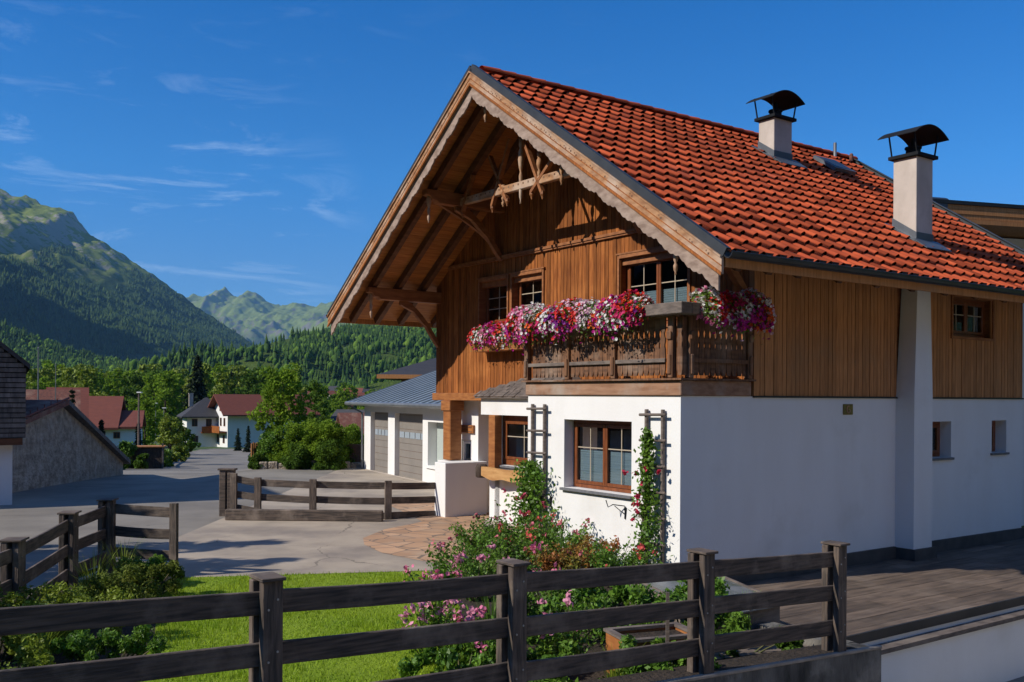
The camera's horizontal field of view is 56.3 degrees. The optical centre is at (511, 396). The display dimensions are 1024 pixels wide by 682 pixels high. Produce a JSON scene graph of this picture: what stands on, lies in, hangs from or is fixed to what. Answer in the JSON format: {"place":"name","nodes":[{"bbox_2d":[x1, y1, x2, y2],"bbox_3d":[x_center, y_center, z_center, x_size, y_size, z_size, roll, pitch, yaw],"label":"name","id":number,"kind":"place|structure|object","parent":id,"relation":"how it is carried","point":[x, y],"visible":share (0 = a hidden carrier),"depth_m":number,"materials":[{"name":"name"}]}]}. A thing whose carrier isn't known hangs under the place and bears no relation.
{"place":"outdoors","nodes":[
{"label":"outdoors","id":0,"kind":"place"},
{"bbox_2d":[0,189,248,360],"bbox_3d":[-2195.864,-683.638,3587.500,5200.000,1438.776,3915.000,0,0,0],"label":"mountain","id":1,"kind":"structure","parent":0,"point":[29,225],"depth_m":4024.89,"materials":[{"name":"green plant"}]},
{"bbox_2d":[0,243,251,359],"bbox_3d":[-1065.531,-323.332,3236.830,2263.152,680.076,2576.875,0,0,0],"label":"forest","id":2,"kind":"object","parent":1,"relation":"on","point":[107,333],"visible":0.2,"depth_m":3466.53,"materials":[{"name":"green plant"}]},
{"bbox_2d":[129,443,165,468],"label":"log stack","id":3,"kind":"object","parent":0,"point":[155,453],"visible":0.69,"depth_m":50.50,"materials":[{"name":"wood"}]},
{"bbox_2d":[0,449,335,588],"bbox_3d":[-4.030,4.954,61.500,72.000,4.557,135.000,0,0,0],"label":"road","id":4,"kind":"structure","parent":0,"point":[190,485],"depth_m":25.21,"materials":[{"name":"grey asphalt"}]},
{"bbox_2d":[218,468,237,515],"bbox_3d":[-6.343,2.146,21.350,0.380,1.090,0.240,0,0,0],"label":"gate post","id":5,"kind":"object","parent":4,"relation":"on","point":[224,489],"visible":0.73,"depth_m":21.26,"materials":[{"name":"brown wood"}]},
{"bbox_2d":[186,287,332,344],"bbox_3d":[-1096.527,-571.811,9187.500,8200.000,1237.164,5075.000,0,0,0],"label":"mountain","id":6,"kind":"structure","parent":0,"point":[249,316],"depth_m":9634.19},
{"bbox_2d":[78,467,441,579],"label":"driveway","id":7,"kind":"structure","parent":0,"point":[223,547],"depth_m":17.49,"materials":[{"name":"concrete"}]},
{"bbox_2d":[225,509,382,521],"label":"timber kerb","id":8,"kind":"structure","parent":7,"relation":"on","point":[304,515],"depth_m":20.50,"materials":[{"name":"brown wood"}]},
{"bbox_2d":[230,473,434,519],"bbox_3d":[-3.898,2.198,20.957,4.478,1.023,0.656,0,0,-9],"label":"wooden fence","id":9,"kind":"object","parent":7,"relation":"on","point":[258,497],"visible":0.83,"depth_m":20.82,"materials":[{"name":"brown wood"}]},
{"bbox_2d":[363,503,503,563],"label":"patio","id":10,"kind":"structure","parent":7,"relation":"on","point":[413,541],"depth_m":18.48,"materials":[{"name":"stone"}]},
{"bbox_2d":[154,339,435,388],"bbox_3d":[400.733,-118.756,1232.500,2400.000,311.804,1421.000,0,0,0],"label":"hill","id":11,"kind":"structure","parent":0,"point":[251,364],"depth_m":950.48,"materials":[{"name":"green plant"}]},
{"bbox_2d":[31,323,435,388],"bbox_3d":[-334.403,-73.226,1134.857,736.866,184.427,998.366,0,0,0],"label":"forest","id":12,"kind":"object","parent":11,"relation":"on","point":[366,342],"visible":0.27,"depth_m":976.02,"materials":[{"name":"green plant"}]},
{"bbox_2d":[0,548,773,681],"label":"garden bed","id":13,"kind":"object","parent":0,"point":[128,630],"visible":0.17,"depth_m":10.41,"materials":[{"name":"soil"}]},
{"bbox_2d":[0,582,44,660],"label":"garden shrub","id":14,"kind":"object","parent":13,"relation":"on","point":[34,594],"visible":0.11,"depth_m":9.90,"materials":[{"name":"green plant"}]},
{"bbox_2d":[1,634,54,669],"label":"garden shrub","id":15,"kind":"object","parent":13,"relation":"on","point":[19,646],"visible":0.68,"depth_m":8.34,"materials":[{"name":"green plant"}]},
{"bbox_2d":[0,579,134,654],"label":"garden shrub","id":16,"kind":"object","parent":13,"relation":"on","point":[70,596],"visible":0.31,"depth_m":10.11,"materials":[{"name":"green plant"}]},
{"bbox_2d":[62,544,122,594],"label":"grass clump","id":17,"kind":"object","parent":13,"relation":"on","point":[87,579],"visible":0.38,"depth_m":12.28,"materials":[{"name":"green plant"}]},
{"bbox_2d":[48,624,167,661],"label":"garden shrub","id":18,"kind":"object","parent":13,"relation":"on","point":[79,646],"visible":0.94,"depth_m":9.38,"materials":[{"name":"green plant"}]},
{"bbox_2d":[71,562,163,601],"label":"garden shrub","id":19,"kind":"object","parent":13,"relation":"on","point":[132,575],"visible":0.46,"depth_m":11.50,"materials":[{"name":"green plant"}]},
{"bbox_2d":[100,559,184,596],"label":"garden shrub","id":20,"kind":"object","parent":13,"relation":"on","point":[172,567],"visible":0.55,"depth_m":12.68,"materials":[{"name":"green plant"}]},
{"bbox_2d":[118,554,169,586],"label":"garden shrub","id":21,"kind":"object","parent":13,"relation":"on","point":[157,559],"visible":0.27,"depth_m":13.36,"materials":[{"name":"green plant"}]},
{"bbox_2d":[139,569,475,681],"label":"lawn","id":22,"kind":"structure","parent":13,"relation":"on","point":[303,624],"depth_m":10.98,"materials":[{"name":"green plant"}]},
{"bbox_2d":[400,564,462,624],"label":"rose bush","id":23,"kind":"object","parent":13,"relation":"on","point":[407,571],"visible":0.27,"depth_m":11.14,"materials":[{"name":"pink plant"}]},
{"bbox_2d":[394,599,476,665],"bbox_3d":[-0.704,2.329,9.523,0.701,0.802,0.953,0,0,42],"label":"rose bush","id":24,"kind":"object","parent":13,"relation":"on","point":[450,612],"visible":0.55,"depth_m":9.52,"materials":[{"name":"pink plant"}]},
{"bbox_2d":[425,541,464,579],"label":"rose bush","id":25,"kind":"object","parent":13,"relation":"on","point":[445,568],"visible":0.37,"depth_m":13.20,"materials":[{"name":"green plant"}]},
{"bbox_2d":[397,641,495,677],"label":"ground plant","id":26,"kind":"object","parent":13,"relation":"on","point":[449,656],"visible":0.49,"depth_m":8.90,"materials":[{"name":"green plant"}]},
{"bbox_2d":[425,532,526,576],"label":"garden bush","id":27,"kind":"object","parent":13,"relation":"on","point":[470,552],"visible":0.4,"depth_m":13.88,"materials":[{"name":"green plant"}]},
{"bbox_2d":[449,544,511,601],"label":"rose bush","id":28,"kind":"object","parent":13,"relation":"on","point":[459,560],"visible":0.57,"depth_m":12.56,"materials":[{"name":"green plant"}]},
{"bbox_2d":[448,510,514,555],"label":"garden bush","id":29,"kind":"object","parent":13,"relation":"on","point":[473,540],"visible":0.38,"depth_m":15.92,"materials":[{"name":"green plant"}]},
{"bbox_2d":[453,605,533,666],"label":"rose bush","id":30,"kind":"object","parent":13,"relation":"on","point":[481,613],"visible":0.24,"depth_m":9.12,"materials":[{"name":"pink plant"}]},
{"bbox_2d":[473,522,549,563],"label":"garden bush","id":31,"kind":"object","parent":13,"relation":"on","point":[487,539],"visible":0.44,"depth_m":14.87,"materials":[{"name":"green plant"}]},
{"bbox_2d":[494,457,564,547],"bbox_3d":[0.222,1.905,16.713,0.463,1.696,2.240,0,0,-35],"label":"climbing plant","id":32,"kind":"object","parent":13,"relation":"on","point":[531,474],"visible":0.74,"depth_m":16.65,"materials":[{"name":"green plant"}]},
{"bbox_2d":[500,512,569,558],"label":"garden bush","id":33,"kind":"object","parent":13,"relation":"on","point":[535,517],"visible":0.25,"depth_m":15.81,"materials":[{"name":"green plant"}]},
{"bbox_2d":[524,541,560,615],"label":"rose bush","id":34,"kind":"object","parent":13,"relation":"on","point":[532,594],"visible":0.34,"depth_m":10.98,"materials":[{"name":"green plant"}]},
{"bbox_2d":[487,639,616,681],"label":"ground plant","id":35,"kind":"object","parent":13,"relation":"on","point":[544,649],"visible":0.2,"depth_m":8.82,"materials":[{"name":"green plant"}]},
{"bbox_2d":[521,541,593,570],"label":"garden bush","id":36,"kind":"object","parent":13,"relation":"on","point":[567,562],"visible":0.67,"depth_m":13.94,"materials":[{"name":"green plant"}]},
{"bbox_2d":[519,518,605,560],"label":"garden bush","id":37,"kind":"object","parent":13,"relation":"on","point":[574,539],"visible":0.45,"depth_m":15.15,"materials":[{"name":"green plant"}]},
{"bbox_2d":[534,590,602,654],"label":"rose bush","id":38,"kind":"object","parent":13,"relation":"on","point":[566,602],"visible":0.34,"depth_m":9.48,"materials":[{"name":"green plant"}]},
{"bbox_2d":[527,568,628,645],"bbox_3d":[0.486,2.397,11.044,1.455,0.737,1.458,0,0,-29],"label":"ground plant","id":39,"kind":"object","parent":13,"relation":"on","point":[619,593],"visible":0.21,"depth_m":10.80,"materials":[{"name":"green plant"}]},
{"bbox_2d":[569,532,620,567],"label":"garden bush","id":40,"kind":"object","parent":13,"relation":"on","point":[585,542],"visible":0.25,"depth_m":14.60,"materials":[{"name":"green plant"}]},
{"bbox_2d":[535,587,686,641],"bbox_3d":[1.278,2.422,10.374,1.914,0.696,1.325,0,0,24],"label":"ground plant","id":41,"kind":"object","parent":13,"relation":"on","point":[597,601],"visible":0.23,"depth_m":10.44,"materials":[{"name":"green plant"}]},
{"bbox_2d":[581,536,663,587],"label":"garden bush","id":42,"kind":"object","parent":13,"relation":"on","point":[608,558],"visible":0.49,"depth_m":13.44,"materials":[{"name":"green plant"}]},
{"bbox_2d":[603,622,686,673],"bbox_3d":[1.369,2.493,9.309,0.820,0.430,0.520,0,0,-20],"label":"planter box","id":43,"kind":"object","parent":13,"relation":"on","point":[645,634],"visible":0.39,"depth_m":9.40,"materials":[{"name":"brown wood"}]},
{"bbox_2d":[622,427,672,564],"bbox_3d":[2.021,1.608,14.188,0.447,2.317,1.178,0,0,-35],"label":"climbing plant","id":44,"kind":"object","parent":13,"relation":"on","point":[646,473],"visible":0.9,"depth_m":14.26,"materials":[{"name":"green plant"}]},
{"bbox_2d":[606,633,721,677],"bbox_3d":[1.414,2.481,8.713,0.948,0.573,0.793,0,0,-36],"label":"ground plant","id":45,"kind":"object","parent":13,"relation":"on","point":[627,641],"visible":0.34,"depth_m":8.59,"materials":[{"name":"green plant"}]},
{"bbox_2d":[627,576,750,631],"bbox_3d":[1.848,2.408,10.582,1.340,0.724,1.477,0,0,0],"label":"ground plant","id":46,"kind":"object","parent":13,"relation":"on","point":[639,594],"visible":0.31,"depth_m":10.43,"materials":[{"name":"green plant"}]},
{"bbox_2d":[630,576,779,631],"bbox_3d":[2.267,2.426,11.277,1.230,0.575,1.390,0,0,-35],"label":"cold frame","id":47,"kind":"object","parent":13,"relation":"on","point":[763,615],"visible":0.11,"depth_m":11.08,"materials":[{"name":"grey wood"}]},
{"bbox_2d":[681,615,803,658],"bbox_3d":[2.394,2.527,9.997,1.091,0.501,1.302,0,0,-36],"label":"ground plant","id":48,"kind":"object","parent":13,"relation":"on","point":[784,645],"visible":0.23,"depth_m":9.81,"materials":[{"name":"green plant"}]},
{"bbox_2d":[714,645,807,660],"bbox_3d":[2.591,2.671,9.995,1.800,0.050,0.200,0,0,-24],"label":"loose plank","id":49,"kind":"object","parent":13,"relation":"on","point":[746,652],"visible":0.1,"depth_m":9.89,"materials":[{"name":"grey wood"}]},
{"bbox_2d":[0,0,1023,306],"label":"sky","id":50,"kind":"structure","parent":0,"point":[260,147],"materials":[{"name":"blue"}]},
{"bbox_2d":[26,435,1023,604],"bbox_3d":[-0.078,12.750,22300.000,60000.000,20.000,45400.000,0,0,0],"label":"ground","id":51,"kind":"structure","parent":0,"point":[197,448],"depth_m":131.18,"materials":[{"name":"green plant"}]},
{"bbox_2d":[0,341,29,504],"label":"farmhouse","id":52,"kind":"object","parent":51,"relation":"on","point":[14,368],"visible":0.98,"depth_m":23.21,"materials":[{"name":"white paint"}]},
{"bbox_2d":[26,389,80,410],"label":"farmhouse","id":53,"kind":"object","parent":51,"relation":"on","point":[31,394],"visible":0.15,"depth_m":53.72,"materials":[{"name":"red tile"}]},
{"bbox_2d":[0,498,118,638],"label":"wooden fence","id":54,"kind":"object","parent":51,"relation":"on","point":[15,574],"visible":0.79,"depth_m":12.74,"materials":[{"name":"brown wood"}]},
{"bbox_2d":[46,387,88,418],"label":"farmhouse","id":55,"kind":"object","parent":51,"relation":"on","point":[84,394],"visible":0.24,"depth_m":63.67,"materials":[{"name":"red tile"}]},
{"bbox_2d":[12,397,130,492],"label":"stone barn","id":56,"kind":"structure","parent":51,"relation":"on","point":[65,440],"depth_m":30.88,"materials":[{"name":"grey stone"}]},
{"bbox_2d":[58,364,84,386],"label":"broadleaf tree","id":57,"kind":"object","parent":51,"relation":"on","point":[65,379],"visible":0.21,"depth_m":222.57,"materials":[{"name":"green plant"}]},
{"bbox_2d":[69,365,113,395],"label":"broadleaf tree","id":58,"kind":"object","parent":51,"relation":"on","point":[88,373],"visible":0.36,"depth_m":180.26,"materials":[{"name":"green plant"}]},
{"bbox_2d":[89,396,125,430],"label":"village house","id":59,"kind":"structure","parent":51,"relation":"on","point":[107,410],"depth_m":79.23,"materials":[{"name":"red tile"}]},
{"bbox_2d":[102,367,138,405],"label":"broadleaf tree","id":60,"kind":"object","parent":51,"relation":"on","point":[114,380],"visible":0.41,"depth_m":201.09,"materials":[{"name":"green plant"}]},
{"bbox_2d":[105,410,145,457],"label":"village house","id":61,"kind":"structure","parent":51,"relation":"on","point":[126,430],"depth_m":78.21,"materials":[{"name":"white paint"}]},
{"bbox_2d":[119,368,158,428],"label":"broadleaf tree","id":62,"kind":"object","parent":51,"relation":"on","point":[134,380],"visible":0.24,"depth_m":198.86,"materials":[{"name":"green plant"}]},
{"bbox_2d":[106,501,178,573],"bbox_3d":[-5.510,2.136,14.287,1.159,1.160,0.102,0,0,11],"label":"wooden fence","id":63,"kind":"object","parent":51,"relation":"on","point":[171,512],"visible":0.8,"depth_m":14.29,"materials":[{"name":"brown wood"}]},
{"bbox_2d":[135,397,159,444],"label":"broadleaf tree","id":64,"kind":"object","parent":51,"relation":"on","point":[149,405],"visible":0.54,"depth_m":98.70,"materials":[{"name":"green plant"}]},
{"bbox_2d":[137,372,168,435],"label":"broadleaf tree","id":65,"kind":"object","parent":51,"relation":"on","point":[147,391],"visible":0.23,"depth_m":194.44,"materials":[{"name":"green plant"}]},
{"bbox_2d":[146,370,186,435],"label":"broadleaf tree","id":66,"kind":"object","parent":51,"relation":"on","point":[163,393],"visible":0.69,"depth_m":180.43,"materials":[{"name":"green plant"}]},
{"bbox_2d":[155,414,187,457],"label":"garden tree","id":67,"kind":"object","parent":51,"relation":"on","point":[166,432],"visible":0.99,"depth_m":61.81,"materials":[{"name":"green plant"}]},
{"bbox_2d":[174,354,208,444],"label":"spruce tree","id":68,"kind":"object","parent":51,"relation":"on","point":[197,386],"visible":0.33,"depth_m":157.49,"materials":[{"name":"green plant"}]},
{"bbox_2d":[177,393,218,446],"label":"village house","id":69,"kind":"structure","parent":51,"relation":"on","point":[199,419],"depth_m":142.03,"materials":[{"name":"white paint"}]},
{"bbox_2d":[210,371,241,399],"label":"broadleaf tree","id":70,"kind":"object","parent":51,"relation":"on","point":[220,387],"visible":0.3,"depth_m":200.50,"materials":[{"name":"green plant"}]},
{"bbox_2d":[232,366,279,393],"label":"broadleaf tree","id":71,"kind":"object","parent":51,"relation":"on","point":[254,385],"visible":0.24,"depth_m":198.36,"materials":[{"name":"green plant"}]},
{"bbox_2d":[208,394,319,446],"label":"village house","id":72,"kind":"structure","parent":51,"relation":"on","point":[232,409],"depth_m":140.84,"materials":[{"name":"white paint"}]},
{"bbox_2d":[255,431,283,461],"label":"driveway shrub","id":73,"kind":"object","parent":51,"relation":"on","point":[265,446],"visible":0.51,"depth_m":35.69,"materials":[{"name":"green plant"}]},
{"bbox_2d":[246,362,312,436],"bbox_3d":[-9.104,0.840,38.572,2.569,4.461,2.551,0,0,33],"label":"birch tree","id":74,"kind":"object","parent":51,"relation":"on","point":[277,402],"visible":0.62,"depth_m":38.15,"materials":[{"name":"green plant"}]},
{"bbox_2d":[267,420,302,463],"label":"driveway shrub","id":75,"kind":"object","parent":51,"relation":"on","point":[284,444],"visible":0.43,"depth_m":35.56,"materials":[{"name":"green plant"}]},
{"bbox_2d":[280,441,312,469],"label":"driveway shrub","id":76,"kind":"object","parent":51,"relation":"on","point":[295,460],"visible":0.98,"depth_m":34.75,"materials":[{"name":"green plant"}]},
{"bbox_2d":[284,418,320,463],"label":"driveway shrub","id":77,"kind":"object","parent":51,"relation":"on","point":[304,435],"visible":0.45,"depth_m":35.32,"materials":[{"name":"green plant"}]},
{"bbox_2d":[298,379,330,422],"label":"young tree","id":78,"kind":"object","parent":51,"relation":"on","point":[314,385],"visible":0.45,"depth_m":41.83,"materials":[{"name":"green plant"}]},
{"bbox_2d":[306,418,337,463],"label":"driveway shrub","id":79,"kind":"object","parent":51,"relation":"on","point":[313,443],"visible":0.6,"depth_m":34.96,"materials":[{"name":"green plant"}]},
{"bbox_2d":[311,438,344,469],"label":"driveway shrub","id":80,"kind":"object","parent":51,"relation":"on","point":[329,459],"visible":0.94,"depth_m":34.63,"materials":[{"name":"green plant"}]},
{"bbox_2d":[316,421,355,468],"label":"driveway shrub","id":81,"kind":"object","parent":51,"relation":"on","point":[340,433],"visible":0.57,"depth_m":35.15,"materials":[{"name":"green plant"}]},
{"bbox_2d":[336,413,363,433],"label":"village house","id":82,"kind":"structure","parent":51,"relation":"on","point":[345,419],"depth_m":120.15,"materials":[{"name":"red tile"}]},
{"bbox_2d":[344,370,443,481],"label":"garage block","id":83,"kind":"structure","parent":51,"relation":"on","point":[403,428],"depth_m":32.28,"materials":[{"name":"white paint"}]},
{"bbox_2d":[375,412,387,472],"bbox_3d":[-4.520,1.642,33.843,0.082,2.160,1.847,0,0,-27],"label":"garage door","id":84,"kind":"structure","parent":83,"relation":"in","point":[381,418],"depth_m":34.02,"materials":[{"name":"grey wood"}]},
{"bbox_2d":[399,413,422,479],"bbox_3d":[-3.220,1.650,31.314,0.082,2.160,2.521,0,0,-27],"label":"garage door","id":85,"kind":"structure","parent":83,"relation":"in","point":[410,425],"depth_m":31.42,"materials":[{"name":"grey wood"}]},
{"bbox_2d":[377,358,435,381],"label":"village house","id":86,"kind":"structure","parent":51,"relation":"on","point":[405,373],"depth_m":56.54,"materials":[{"name":"stone"}]},
{"bbox_2d":[326,64,1023,582],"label":"chalet","id":87,"kind":"object","parent":51,"relation":"on","point":[866,400],"visible":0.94,"depth_m":16.97,"materials":[{"name":"white paint"}]},
{"bbox_2d":[477,273,509,326],"bbox_3d":[-0.319,-2.059,20.865,0.289,1.115,1.220,0,0,-35],"label":"window","id":88,"kind":"structure","parent":87,"relation":"in","point":[484,298],"depth_m":21.23,"materials":[{"name":"brown wood"}]},
{"bbox_2d":[475,464,523,481],"bbox_3d":[-0.114,1.479,18.237,0.302,0.279,1.848,0,0,-35],"label":"log planter","id":89,"kind":"object","parent":87,"relation":"attached to","point":[486,471],"visible":0.74,"depth_m":18.39,"materials":[{"name":"brown wood"}]},
{"bbox_2d":[499,415,527,468],"bbox_3d":[0.207,0.878,18.248,0.210,1.016,1.540,0,0,-35],"label":"window","id":90,"kind":"structure","parent":87,"relation":"in","point":[507,419],"depth_m":18.64,"materials":[{"name":"brown wood"}]},
{"bbox_2d":[466,320,562,354],"bbox_3d":[0.172,-1.223,19.491,0.646,0.817,3.672,0,0,-35],"label":"flower box","id":91,"kind":"object","parent":87,"relation":"attached to","point":[494,330],"visible":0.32,"depth_m":20.09,"materials":[{"name":"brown wood"}]},
{"bbox_2d":[509,267,545,316],"bbox_3d":[0.388,-2.055,19.846,0.265,1.115,1.220,0,0,-35],"label":"window","id":92,"kind":"structure","parent":87,"relation":"in","point":[516,289],"depth_m":20.20,"materials":[{"name":"brown wood"}]},
{"bbox_2d":[526,404,546,527],"bbox_3d":[0.444,1.368,16.727,0.092,2.470,0.561,0,0,-35],"label":"trellis","id":93,"kind":"object","parent":87,"relation":"attached to","point":[532,408],"visible":0.58,"depth_m":16.58,"materials":[{"name":"grey wood"}]},
{"bbox_2d":[559,420,632,498],"bbox_3d":[1.453,0.988,15.596,0.340,1.191,1.770,0,0,-35],"label":"window","id":94,"kind":"structure","parent":87,"relation":"in","point":[620,484],"depth_m":15.68,"materials":[{"name":"brown wood"}]},
{"bbox_2d":[504,289,691,345],"bbox_3d":[1.191,-1.236,15.344,0.704,0.806,4.277,0,0,-35],"label":"flower box","id":95,"kind":"object","parent":87,"relation":"attached to","point":[570,315],"visible":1,"depth_m":15.13,"materials":[{"name":"grey wood"}]},
{"bbox_2d":[638,409,666,562],"bbox_3d":[2.119,1.403,14.360,0.092,2.420,0.561,0,0,-35],"label":"trellis","id":96,"kind":"object","parent":87,"relation":"attached to","point":[662,440],"visible":0.65,"depth_m":14.21,"materials":[{"name":"grey wood"}]},
{"bbox_2d":[615,246,690,326],"bbox_3d":[2.537,-1.897,16.810,0.265,1.405,1.880,0,0,-35],"label":"window","id":97,"kind":"structure","parent":87,"relation":"in","point":[627,271],"depth_m":16.86,"materials":[{"name":"brown wood"}]},
{"bbox_2d":[683,285,776,344],"bbox_3d":[3.282,-1.217,14.222,1.732,0.896,0.700,0,0,-35],"label":"flower box","id":98,"kind":"object","parent":87,"relation":"attached to","point":[725,308],"visible":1,"depth_m":14.05,"materials":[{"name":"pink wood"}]},
{"bbox_2d":[813,155,855,174],"bbox_3d":[7.308,-5.243,21.701,0.750,0.455,0.627,0,0,-35],"label":"roof window","id":99,"kind":"structure","parent":87,"relation":"in","point":[834,165],"depth_m":21.54,"materials":[{"name":"metal"}]},
{"bbox_2d":[950,295,994,340],"bbox_3d":[8.868,-1.543,18.635,1.590,0.895,0.289,0,0,-35],"label":"window","id":100,"kind":"structure","parent":87,"relation":"in","point":[965,301],"depth_m":18.82,"materials":[{"name":"brown wood"}]},
{"bbox_2d":[583,621,881,681],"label":"garden wall","id":101,"kind":"structure","parent":51,"relation":"on","point":[814,662],"depth_m":9.05,"materials":[{"name":"concrete"}]},
{"bbox_2d":[0,540,849,681],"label":"wooden fence","id":102,"kind":"object","parent":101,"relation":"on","point":[264,603],"visible":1,"depth_m":7.03,"materials":[{"name":"brown wood"}]},
{"bbox_2d":[846,596,1023,681],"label":"terrace wall","id":103,"kind":"structure","parent":51,"relation":"on","point":[983,643],"depth_m":12.31,"materials":[{"name":"white paint"}]},
{"bbox_2d":[743,538,1023,635],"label":"terrace","id":104,"kind":"structure","parent":103,"relation":"on","point":[885,593],"depth_m":14.57,"materials":[{"name":"wood"}]},
{"bbox_2d":[932,197,1023,330],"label":"flat roof house","id":105,"kind":"structure","parent":51,"relation":"on","point":[1004,221],"depth_m":24.06,"materials":[{"name":"white paint"}]},
{"bbox_3d":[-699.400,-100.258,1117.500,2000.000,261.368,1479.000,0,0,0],"label":"hill","id":106,"kind":"structure","parent":0,"visible":0},
{"bbox_2d":[0,318,146,369],"bbox_3d":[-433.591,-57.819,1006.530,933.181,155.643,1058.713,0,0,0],"label":"forest","id":107,"kind":"object","parent":106,"relation":"on","point":[56,352],"visible":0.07,"depth_m":1429.41,"materials":[{"name":"green plant"}]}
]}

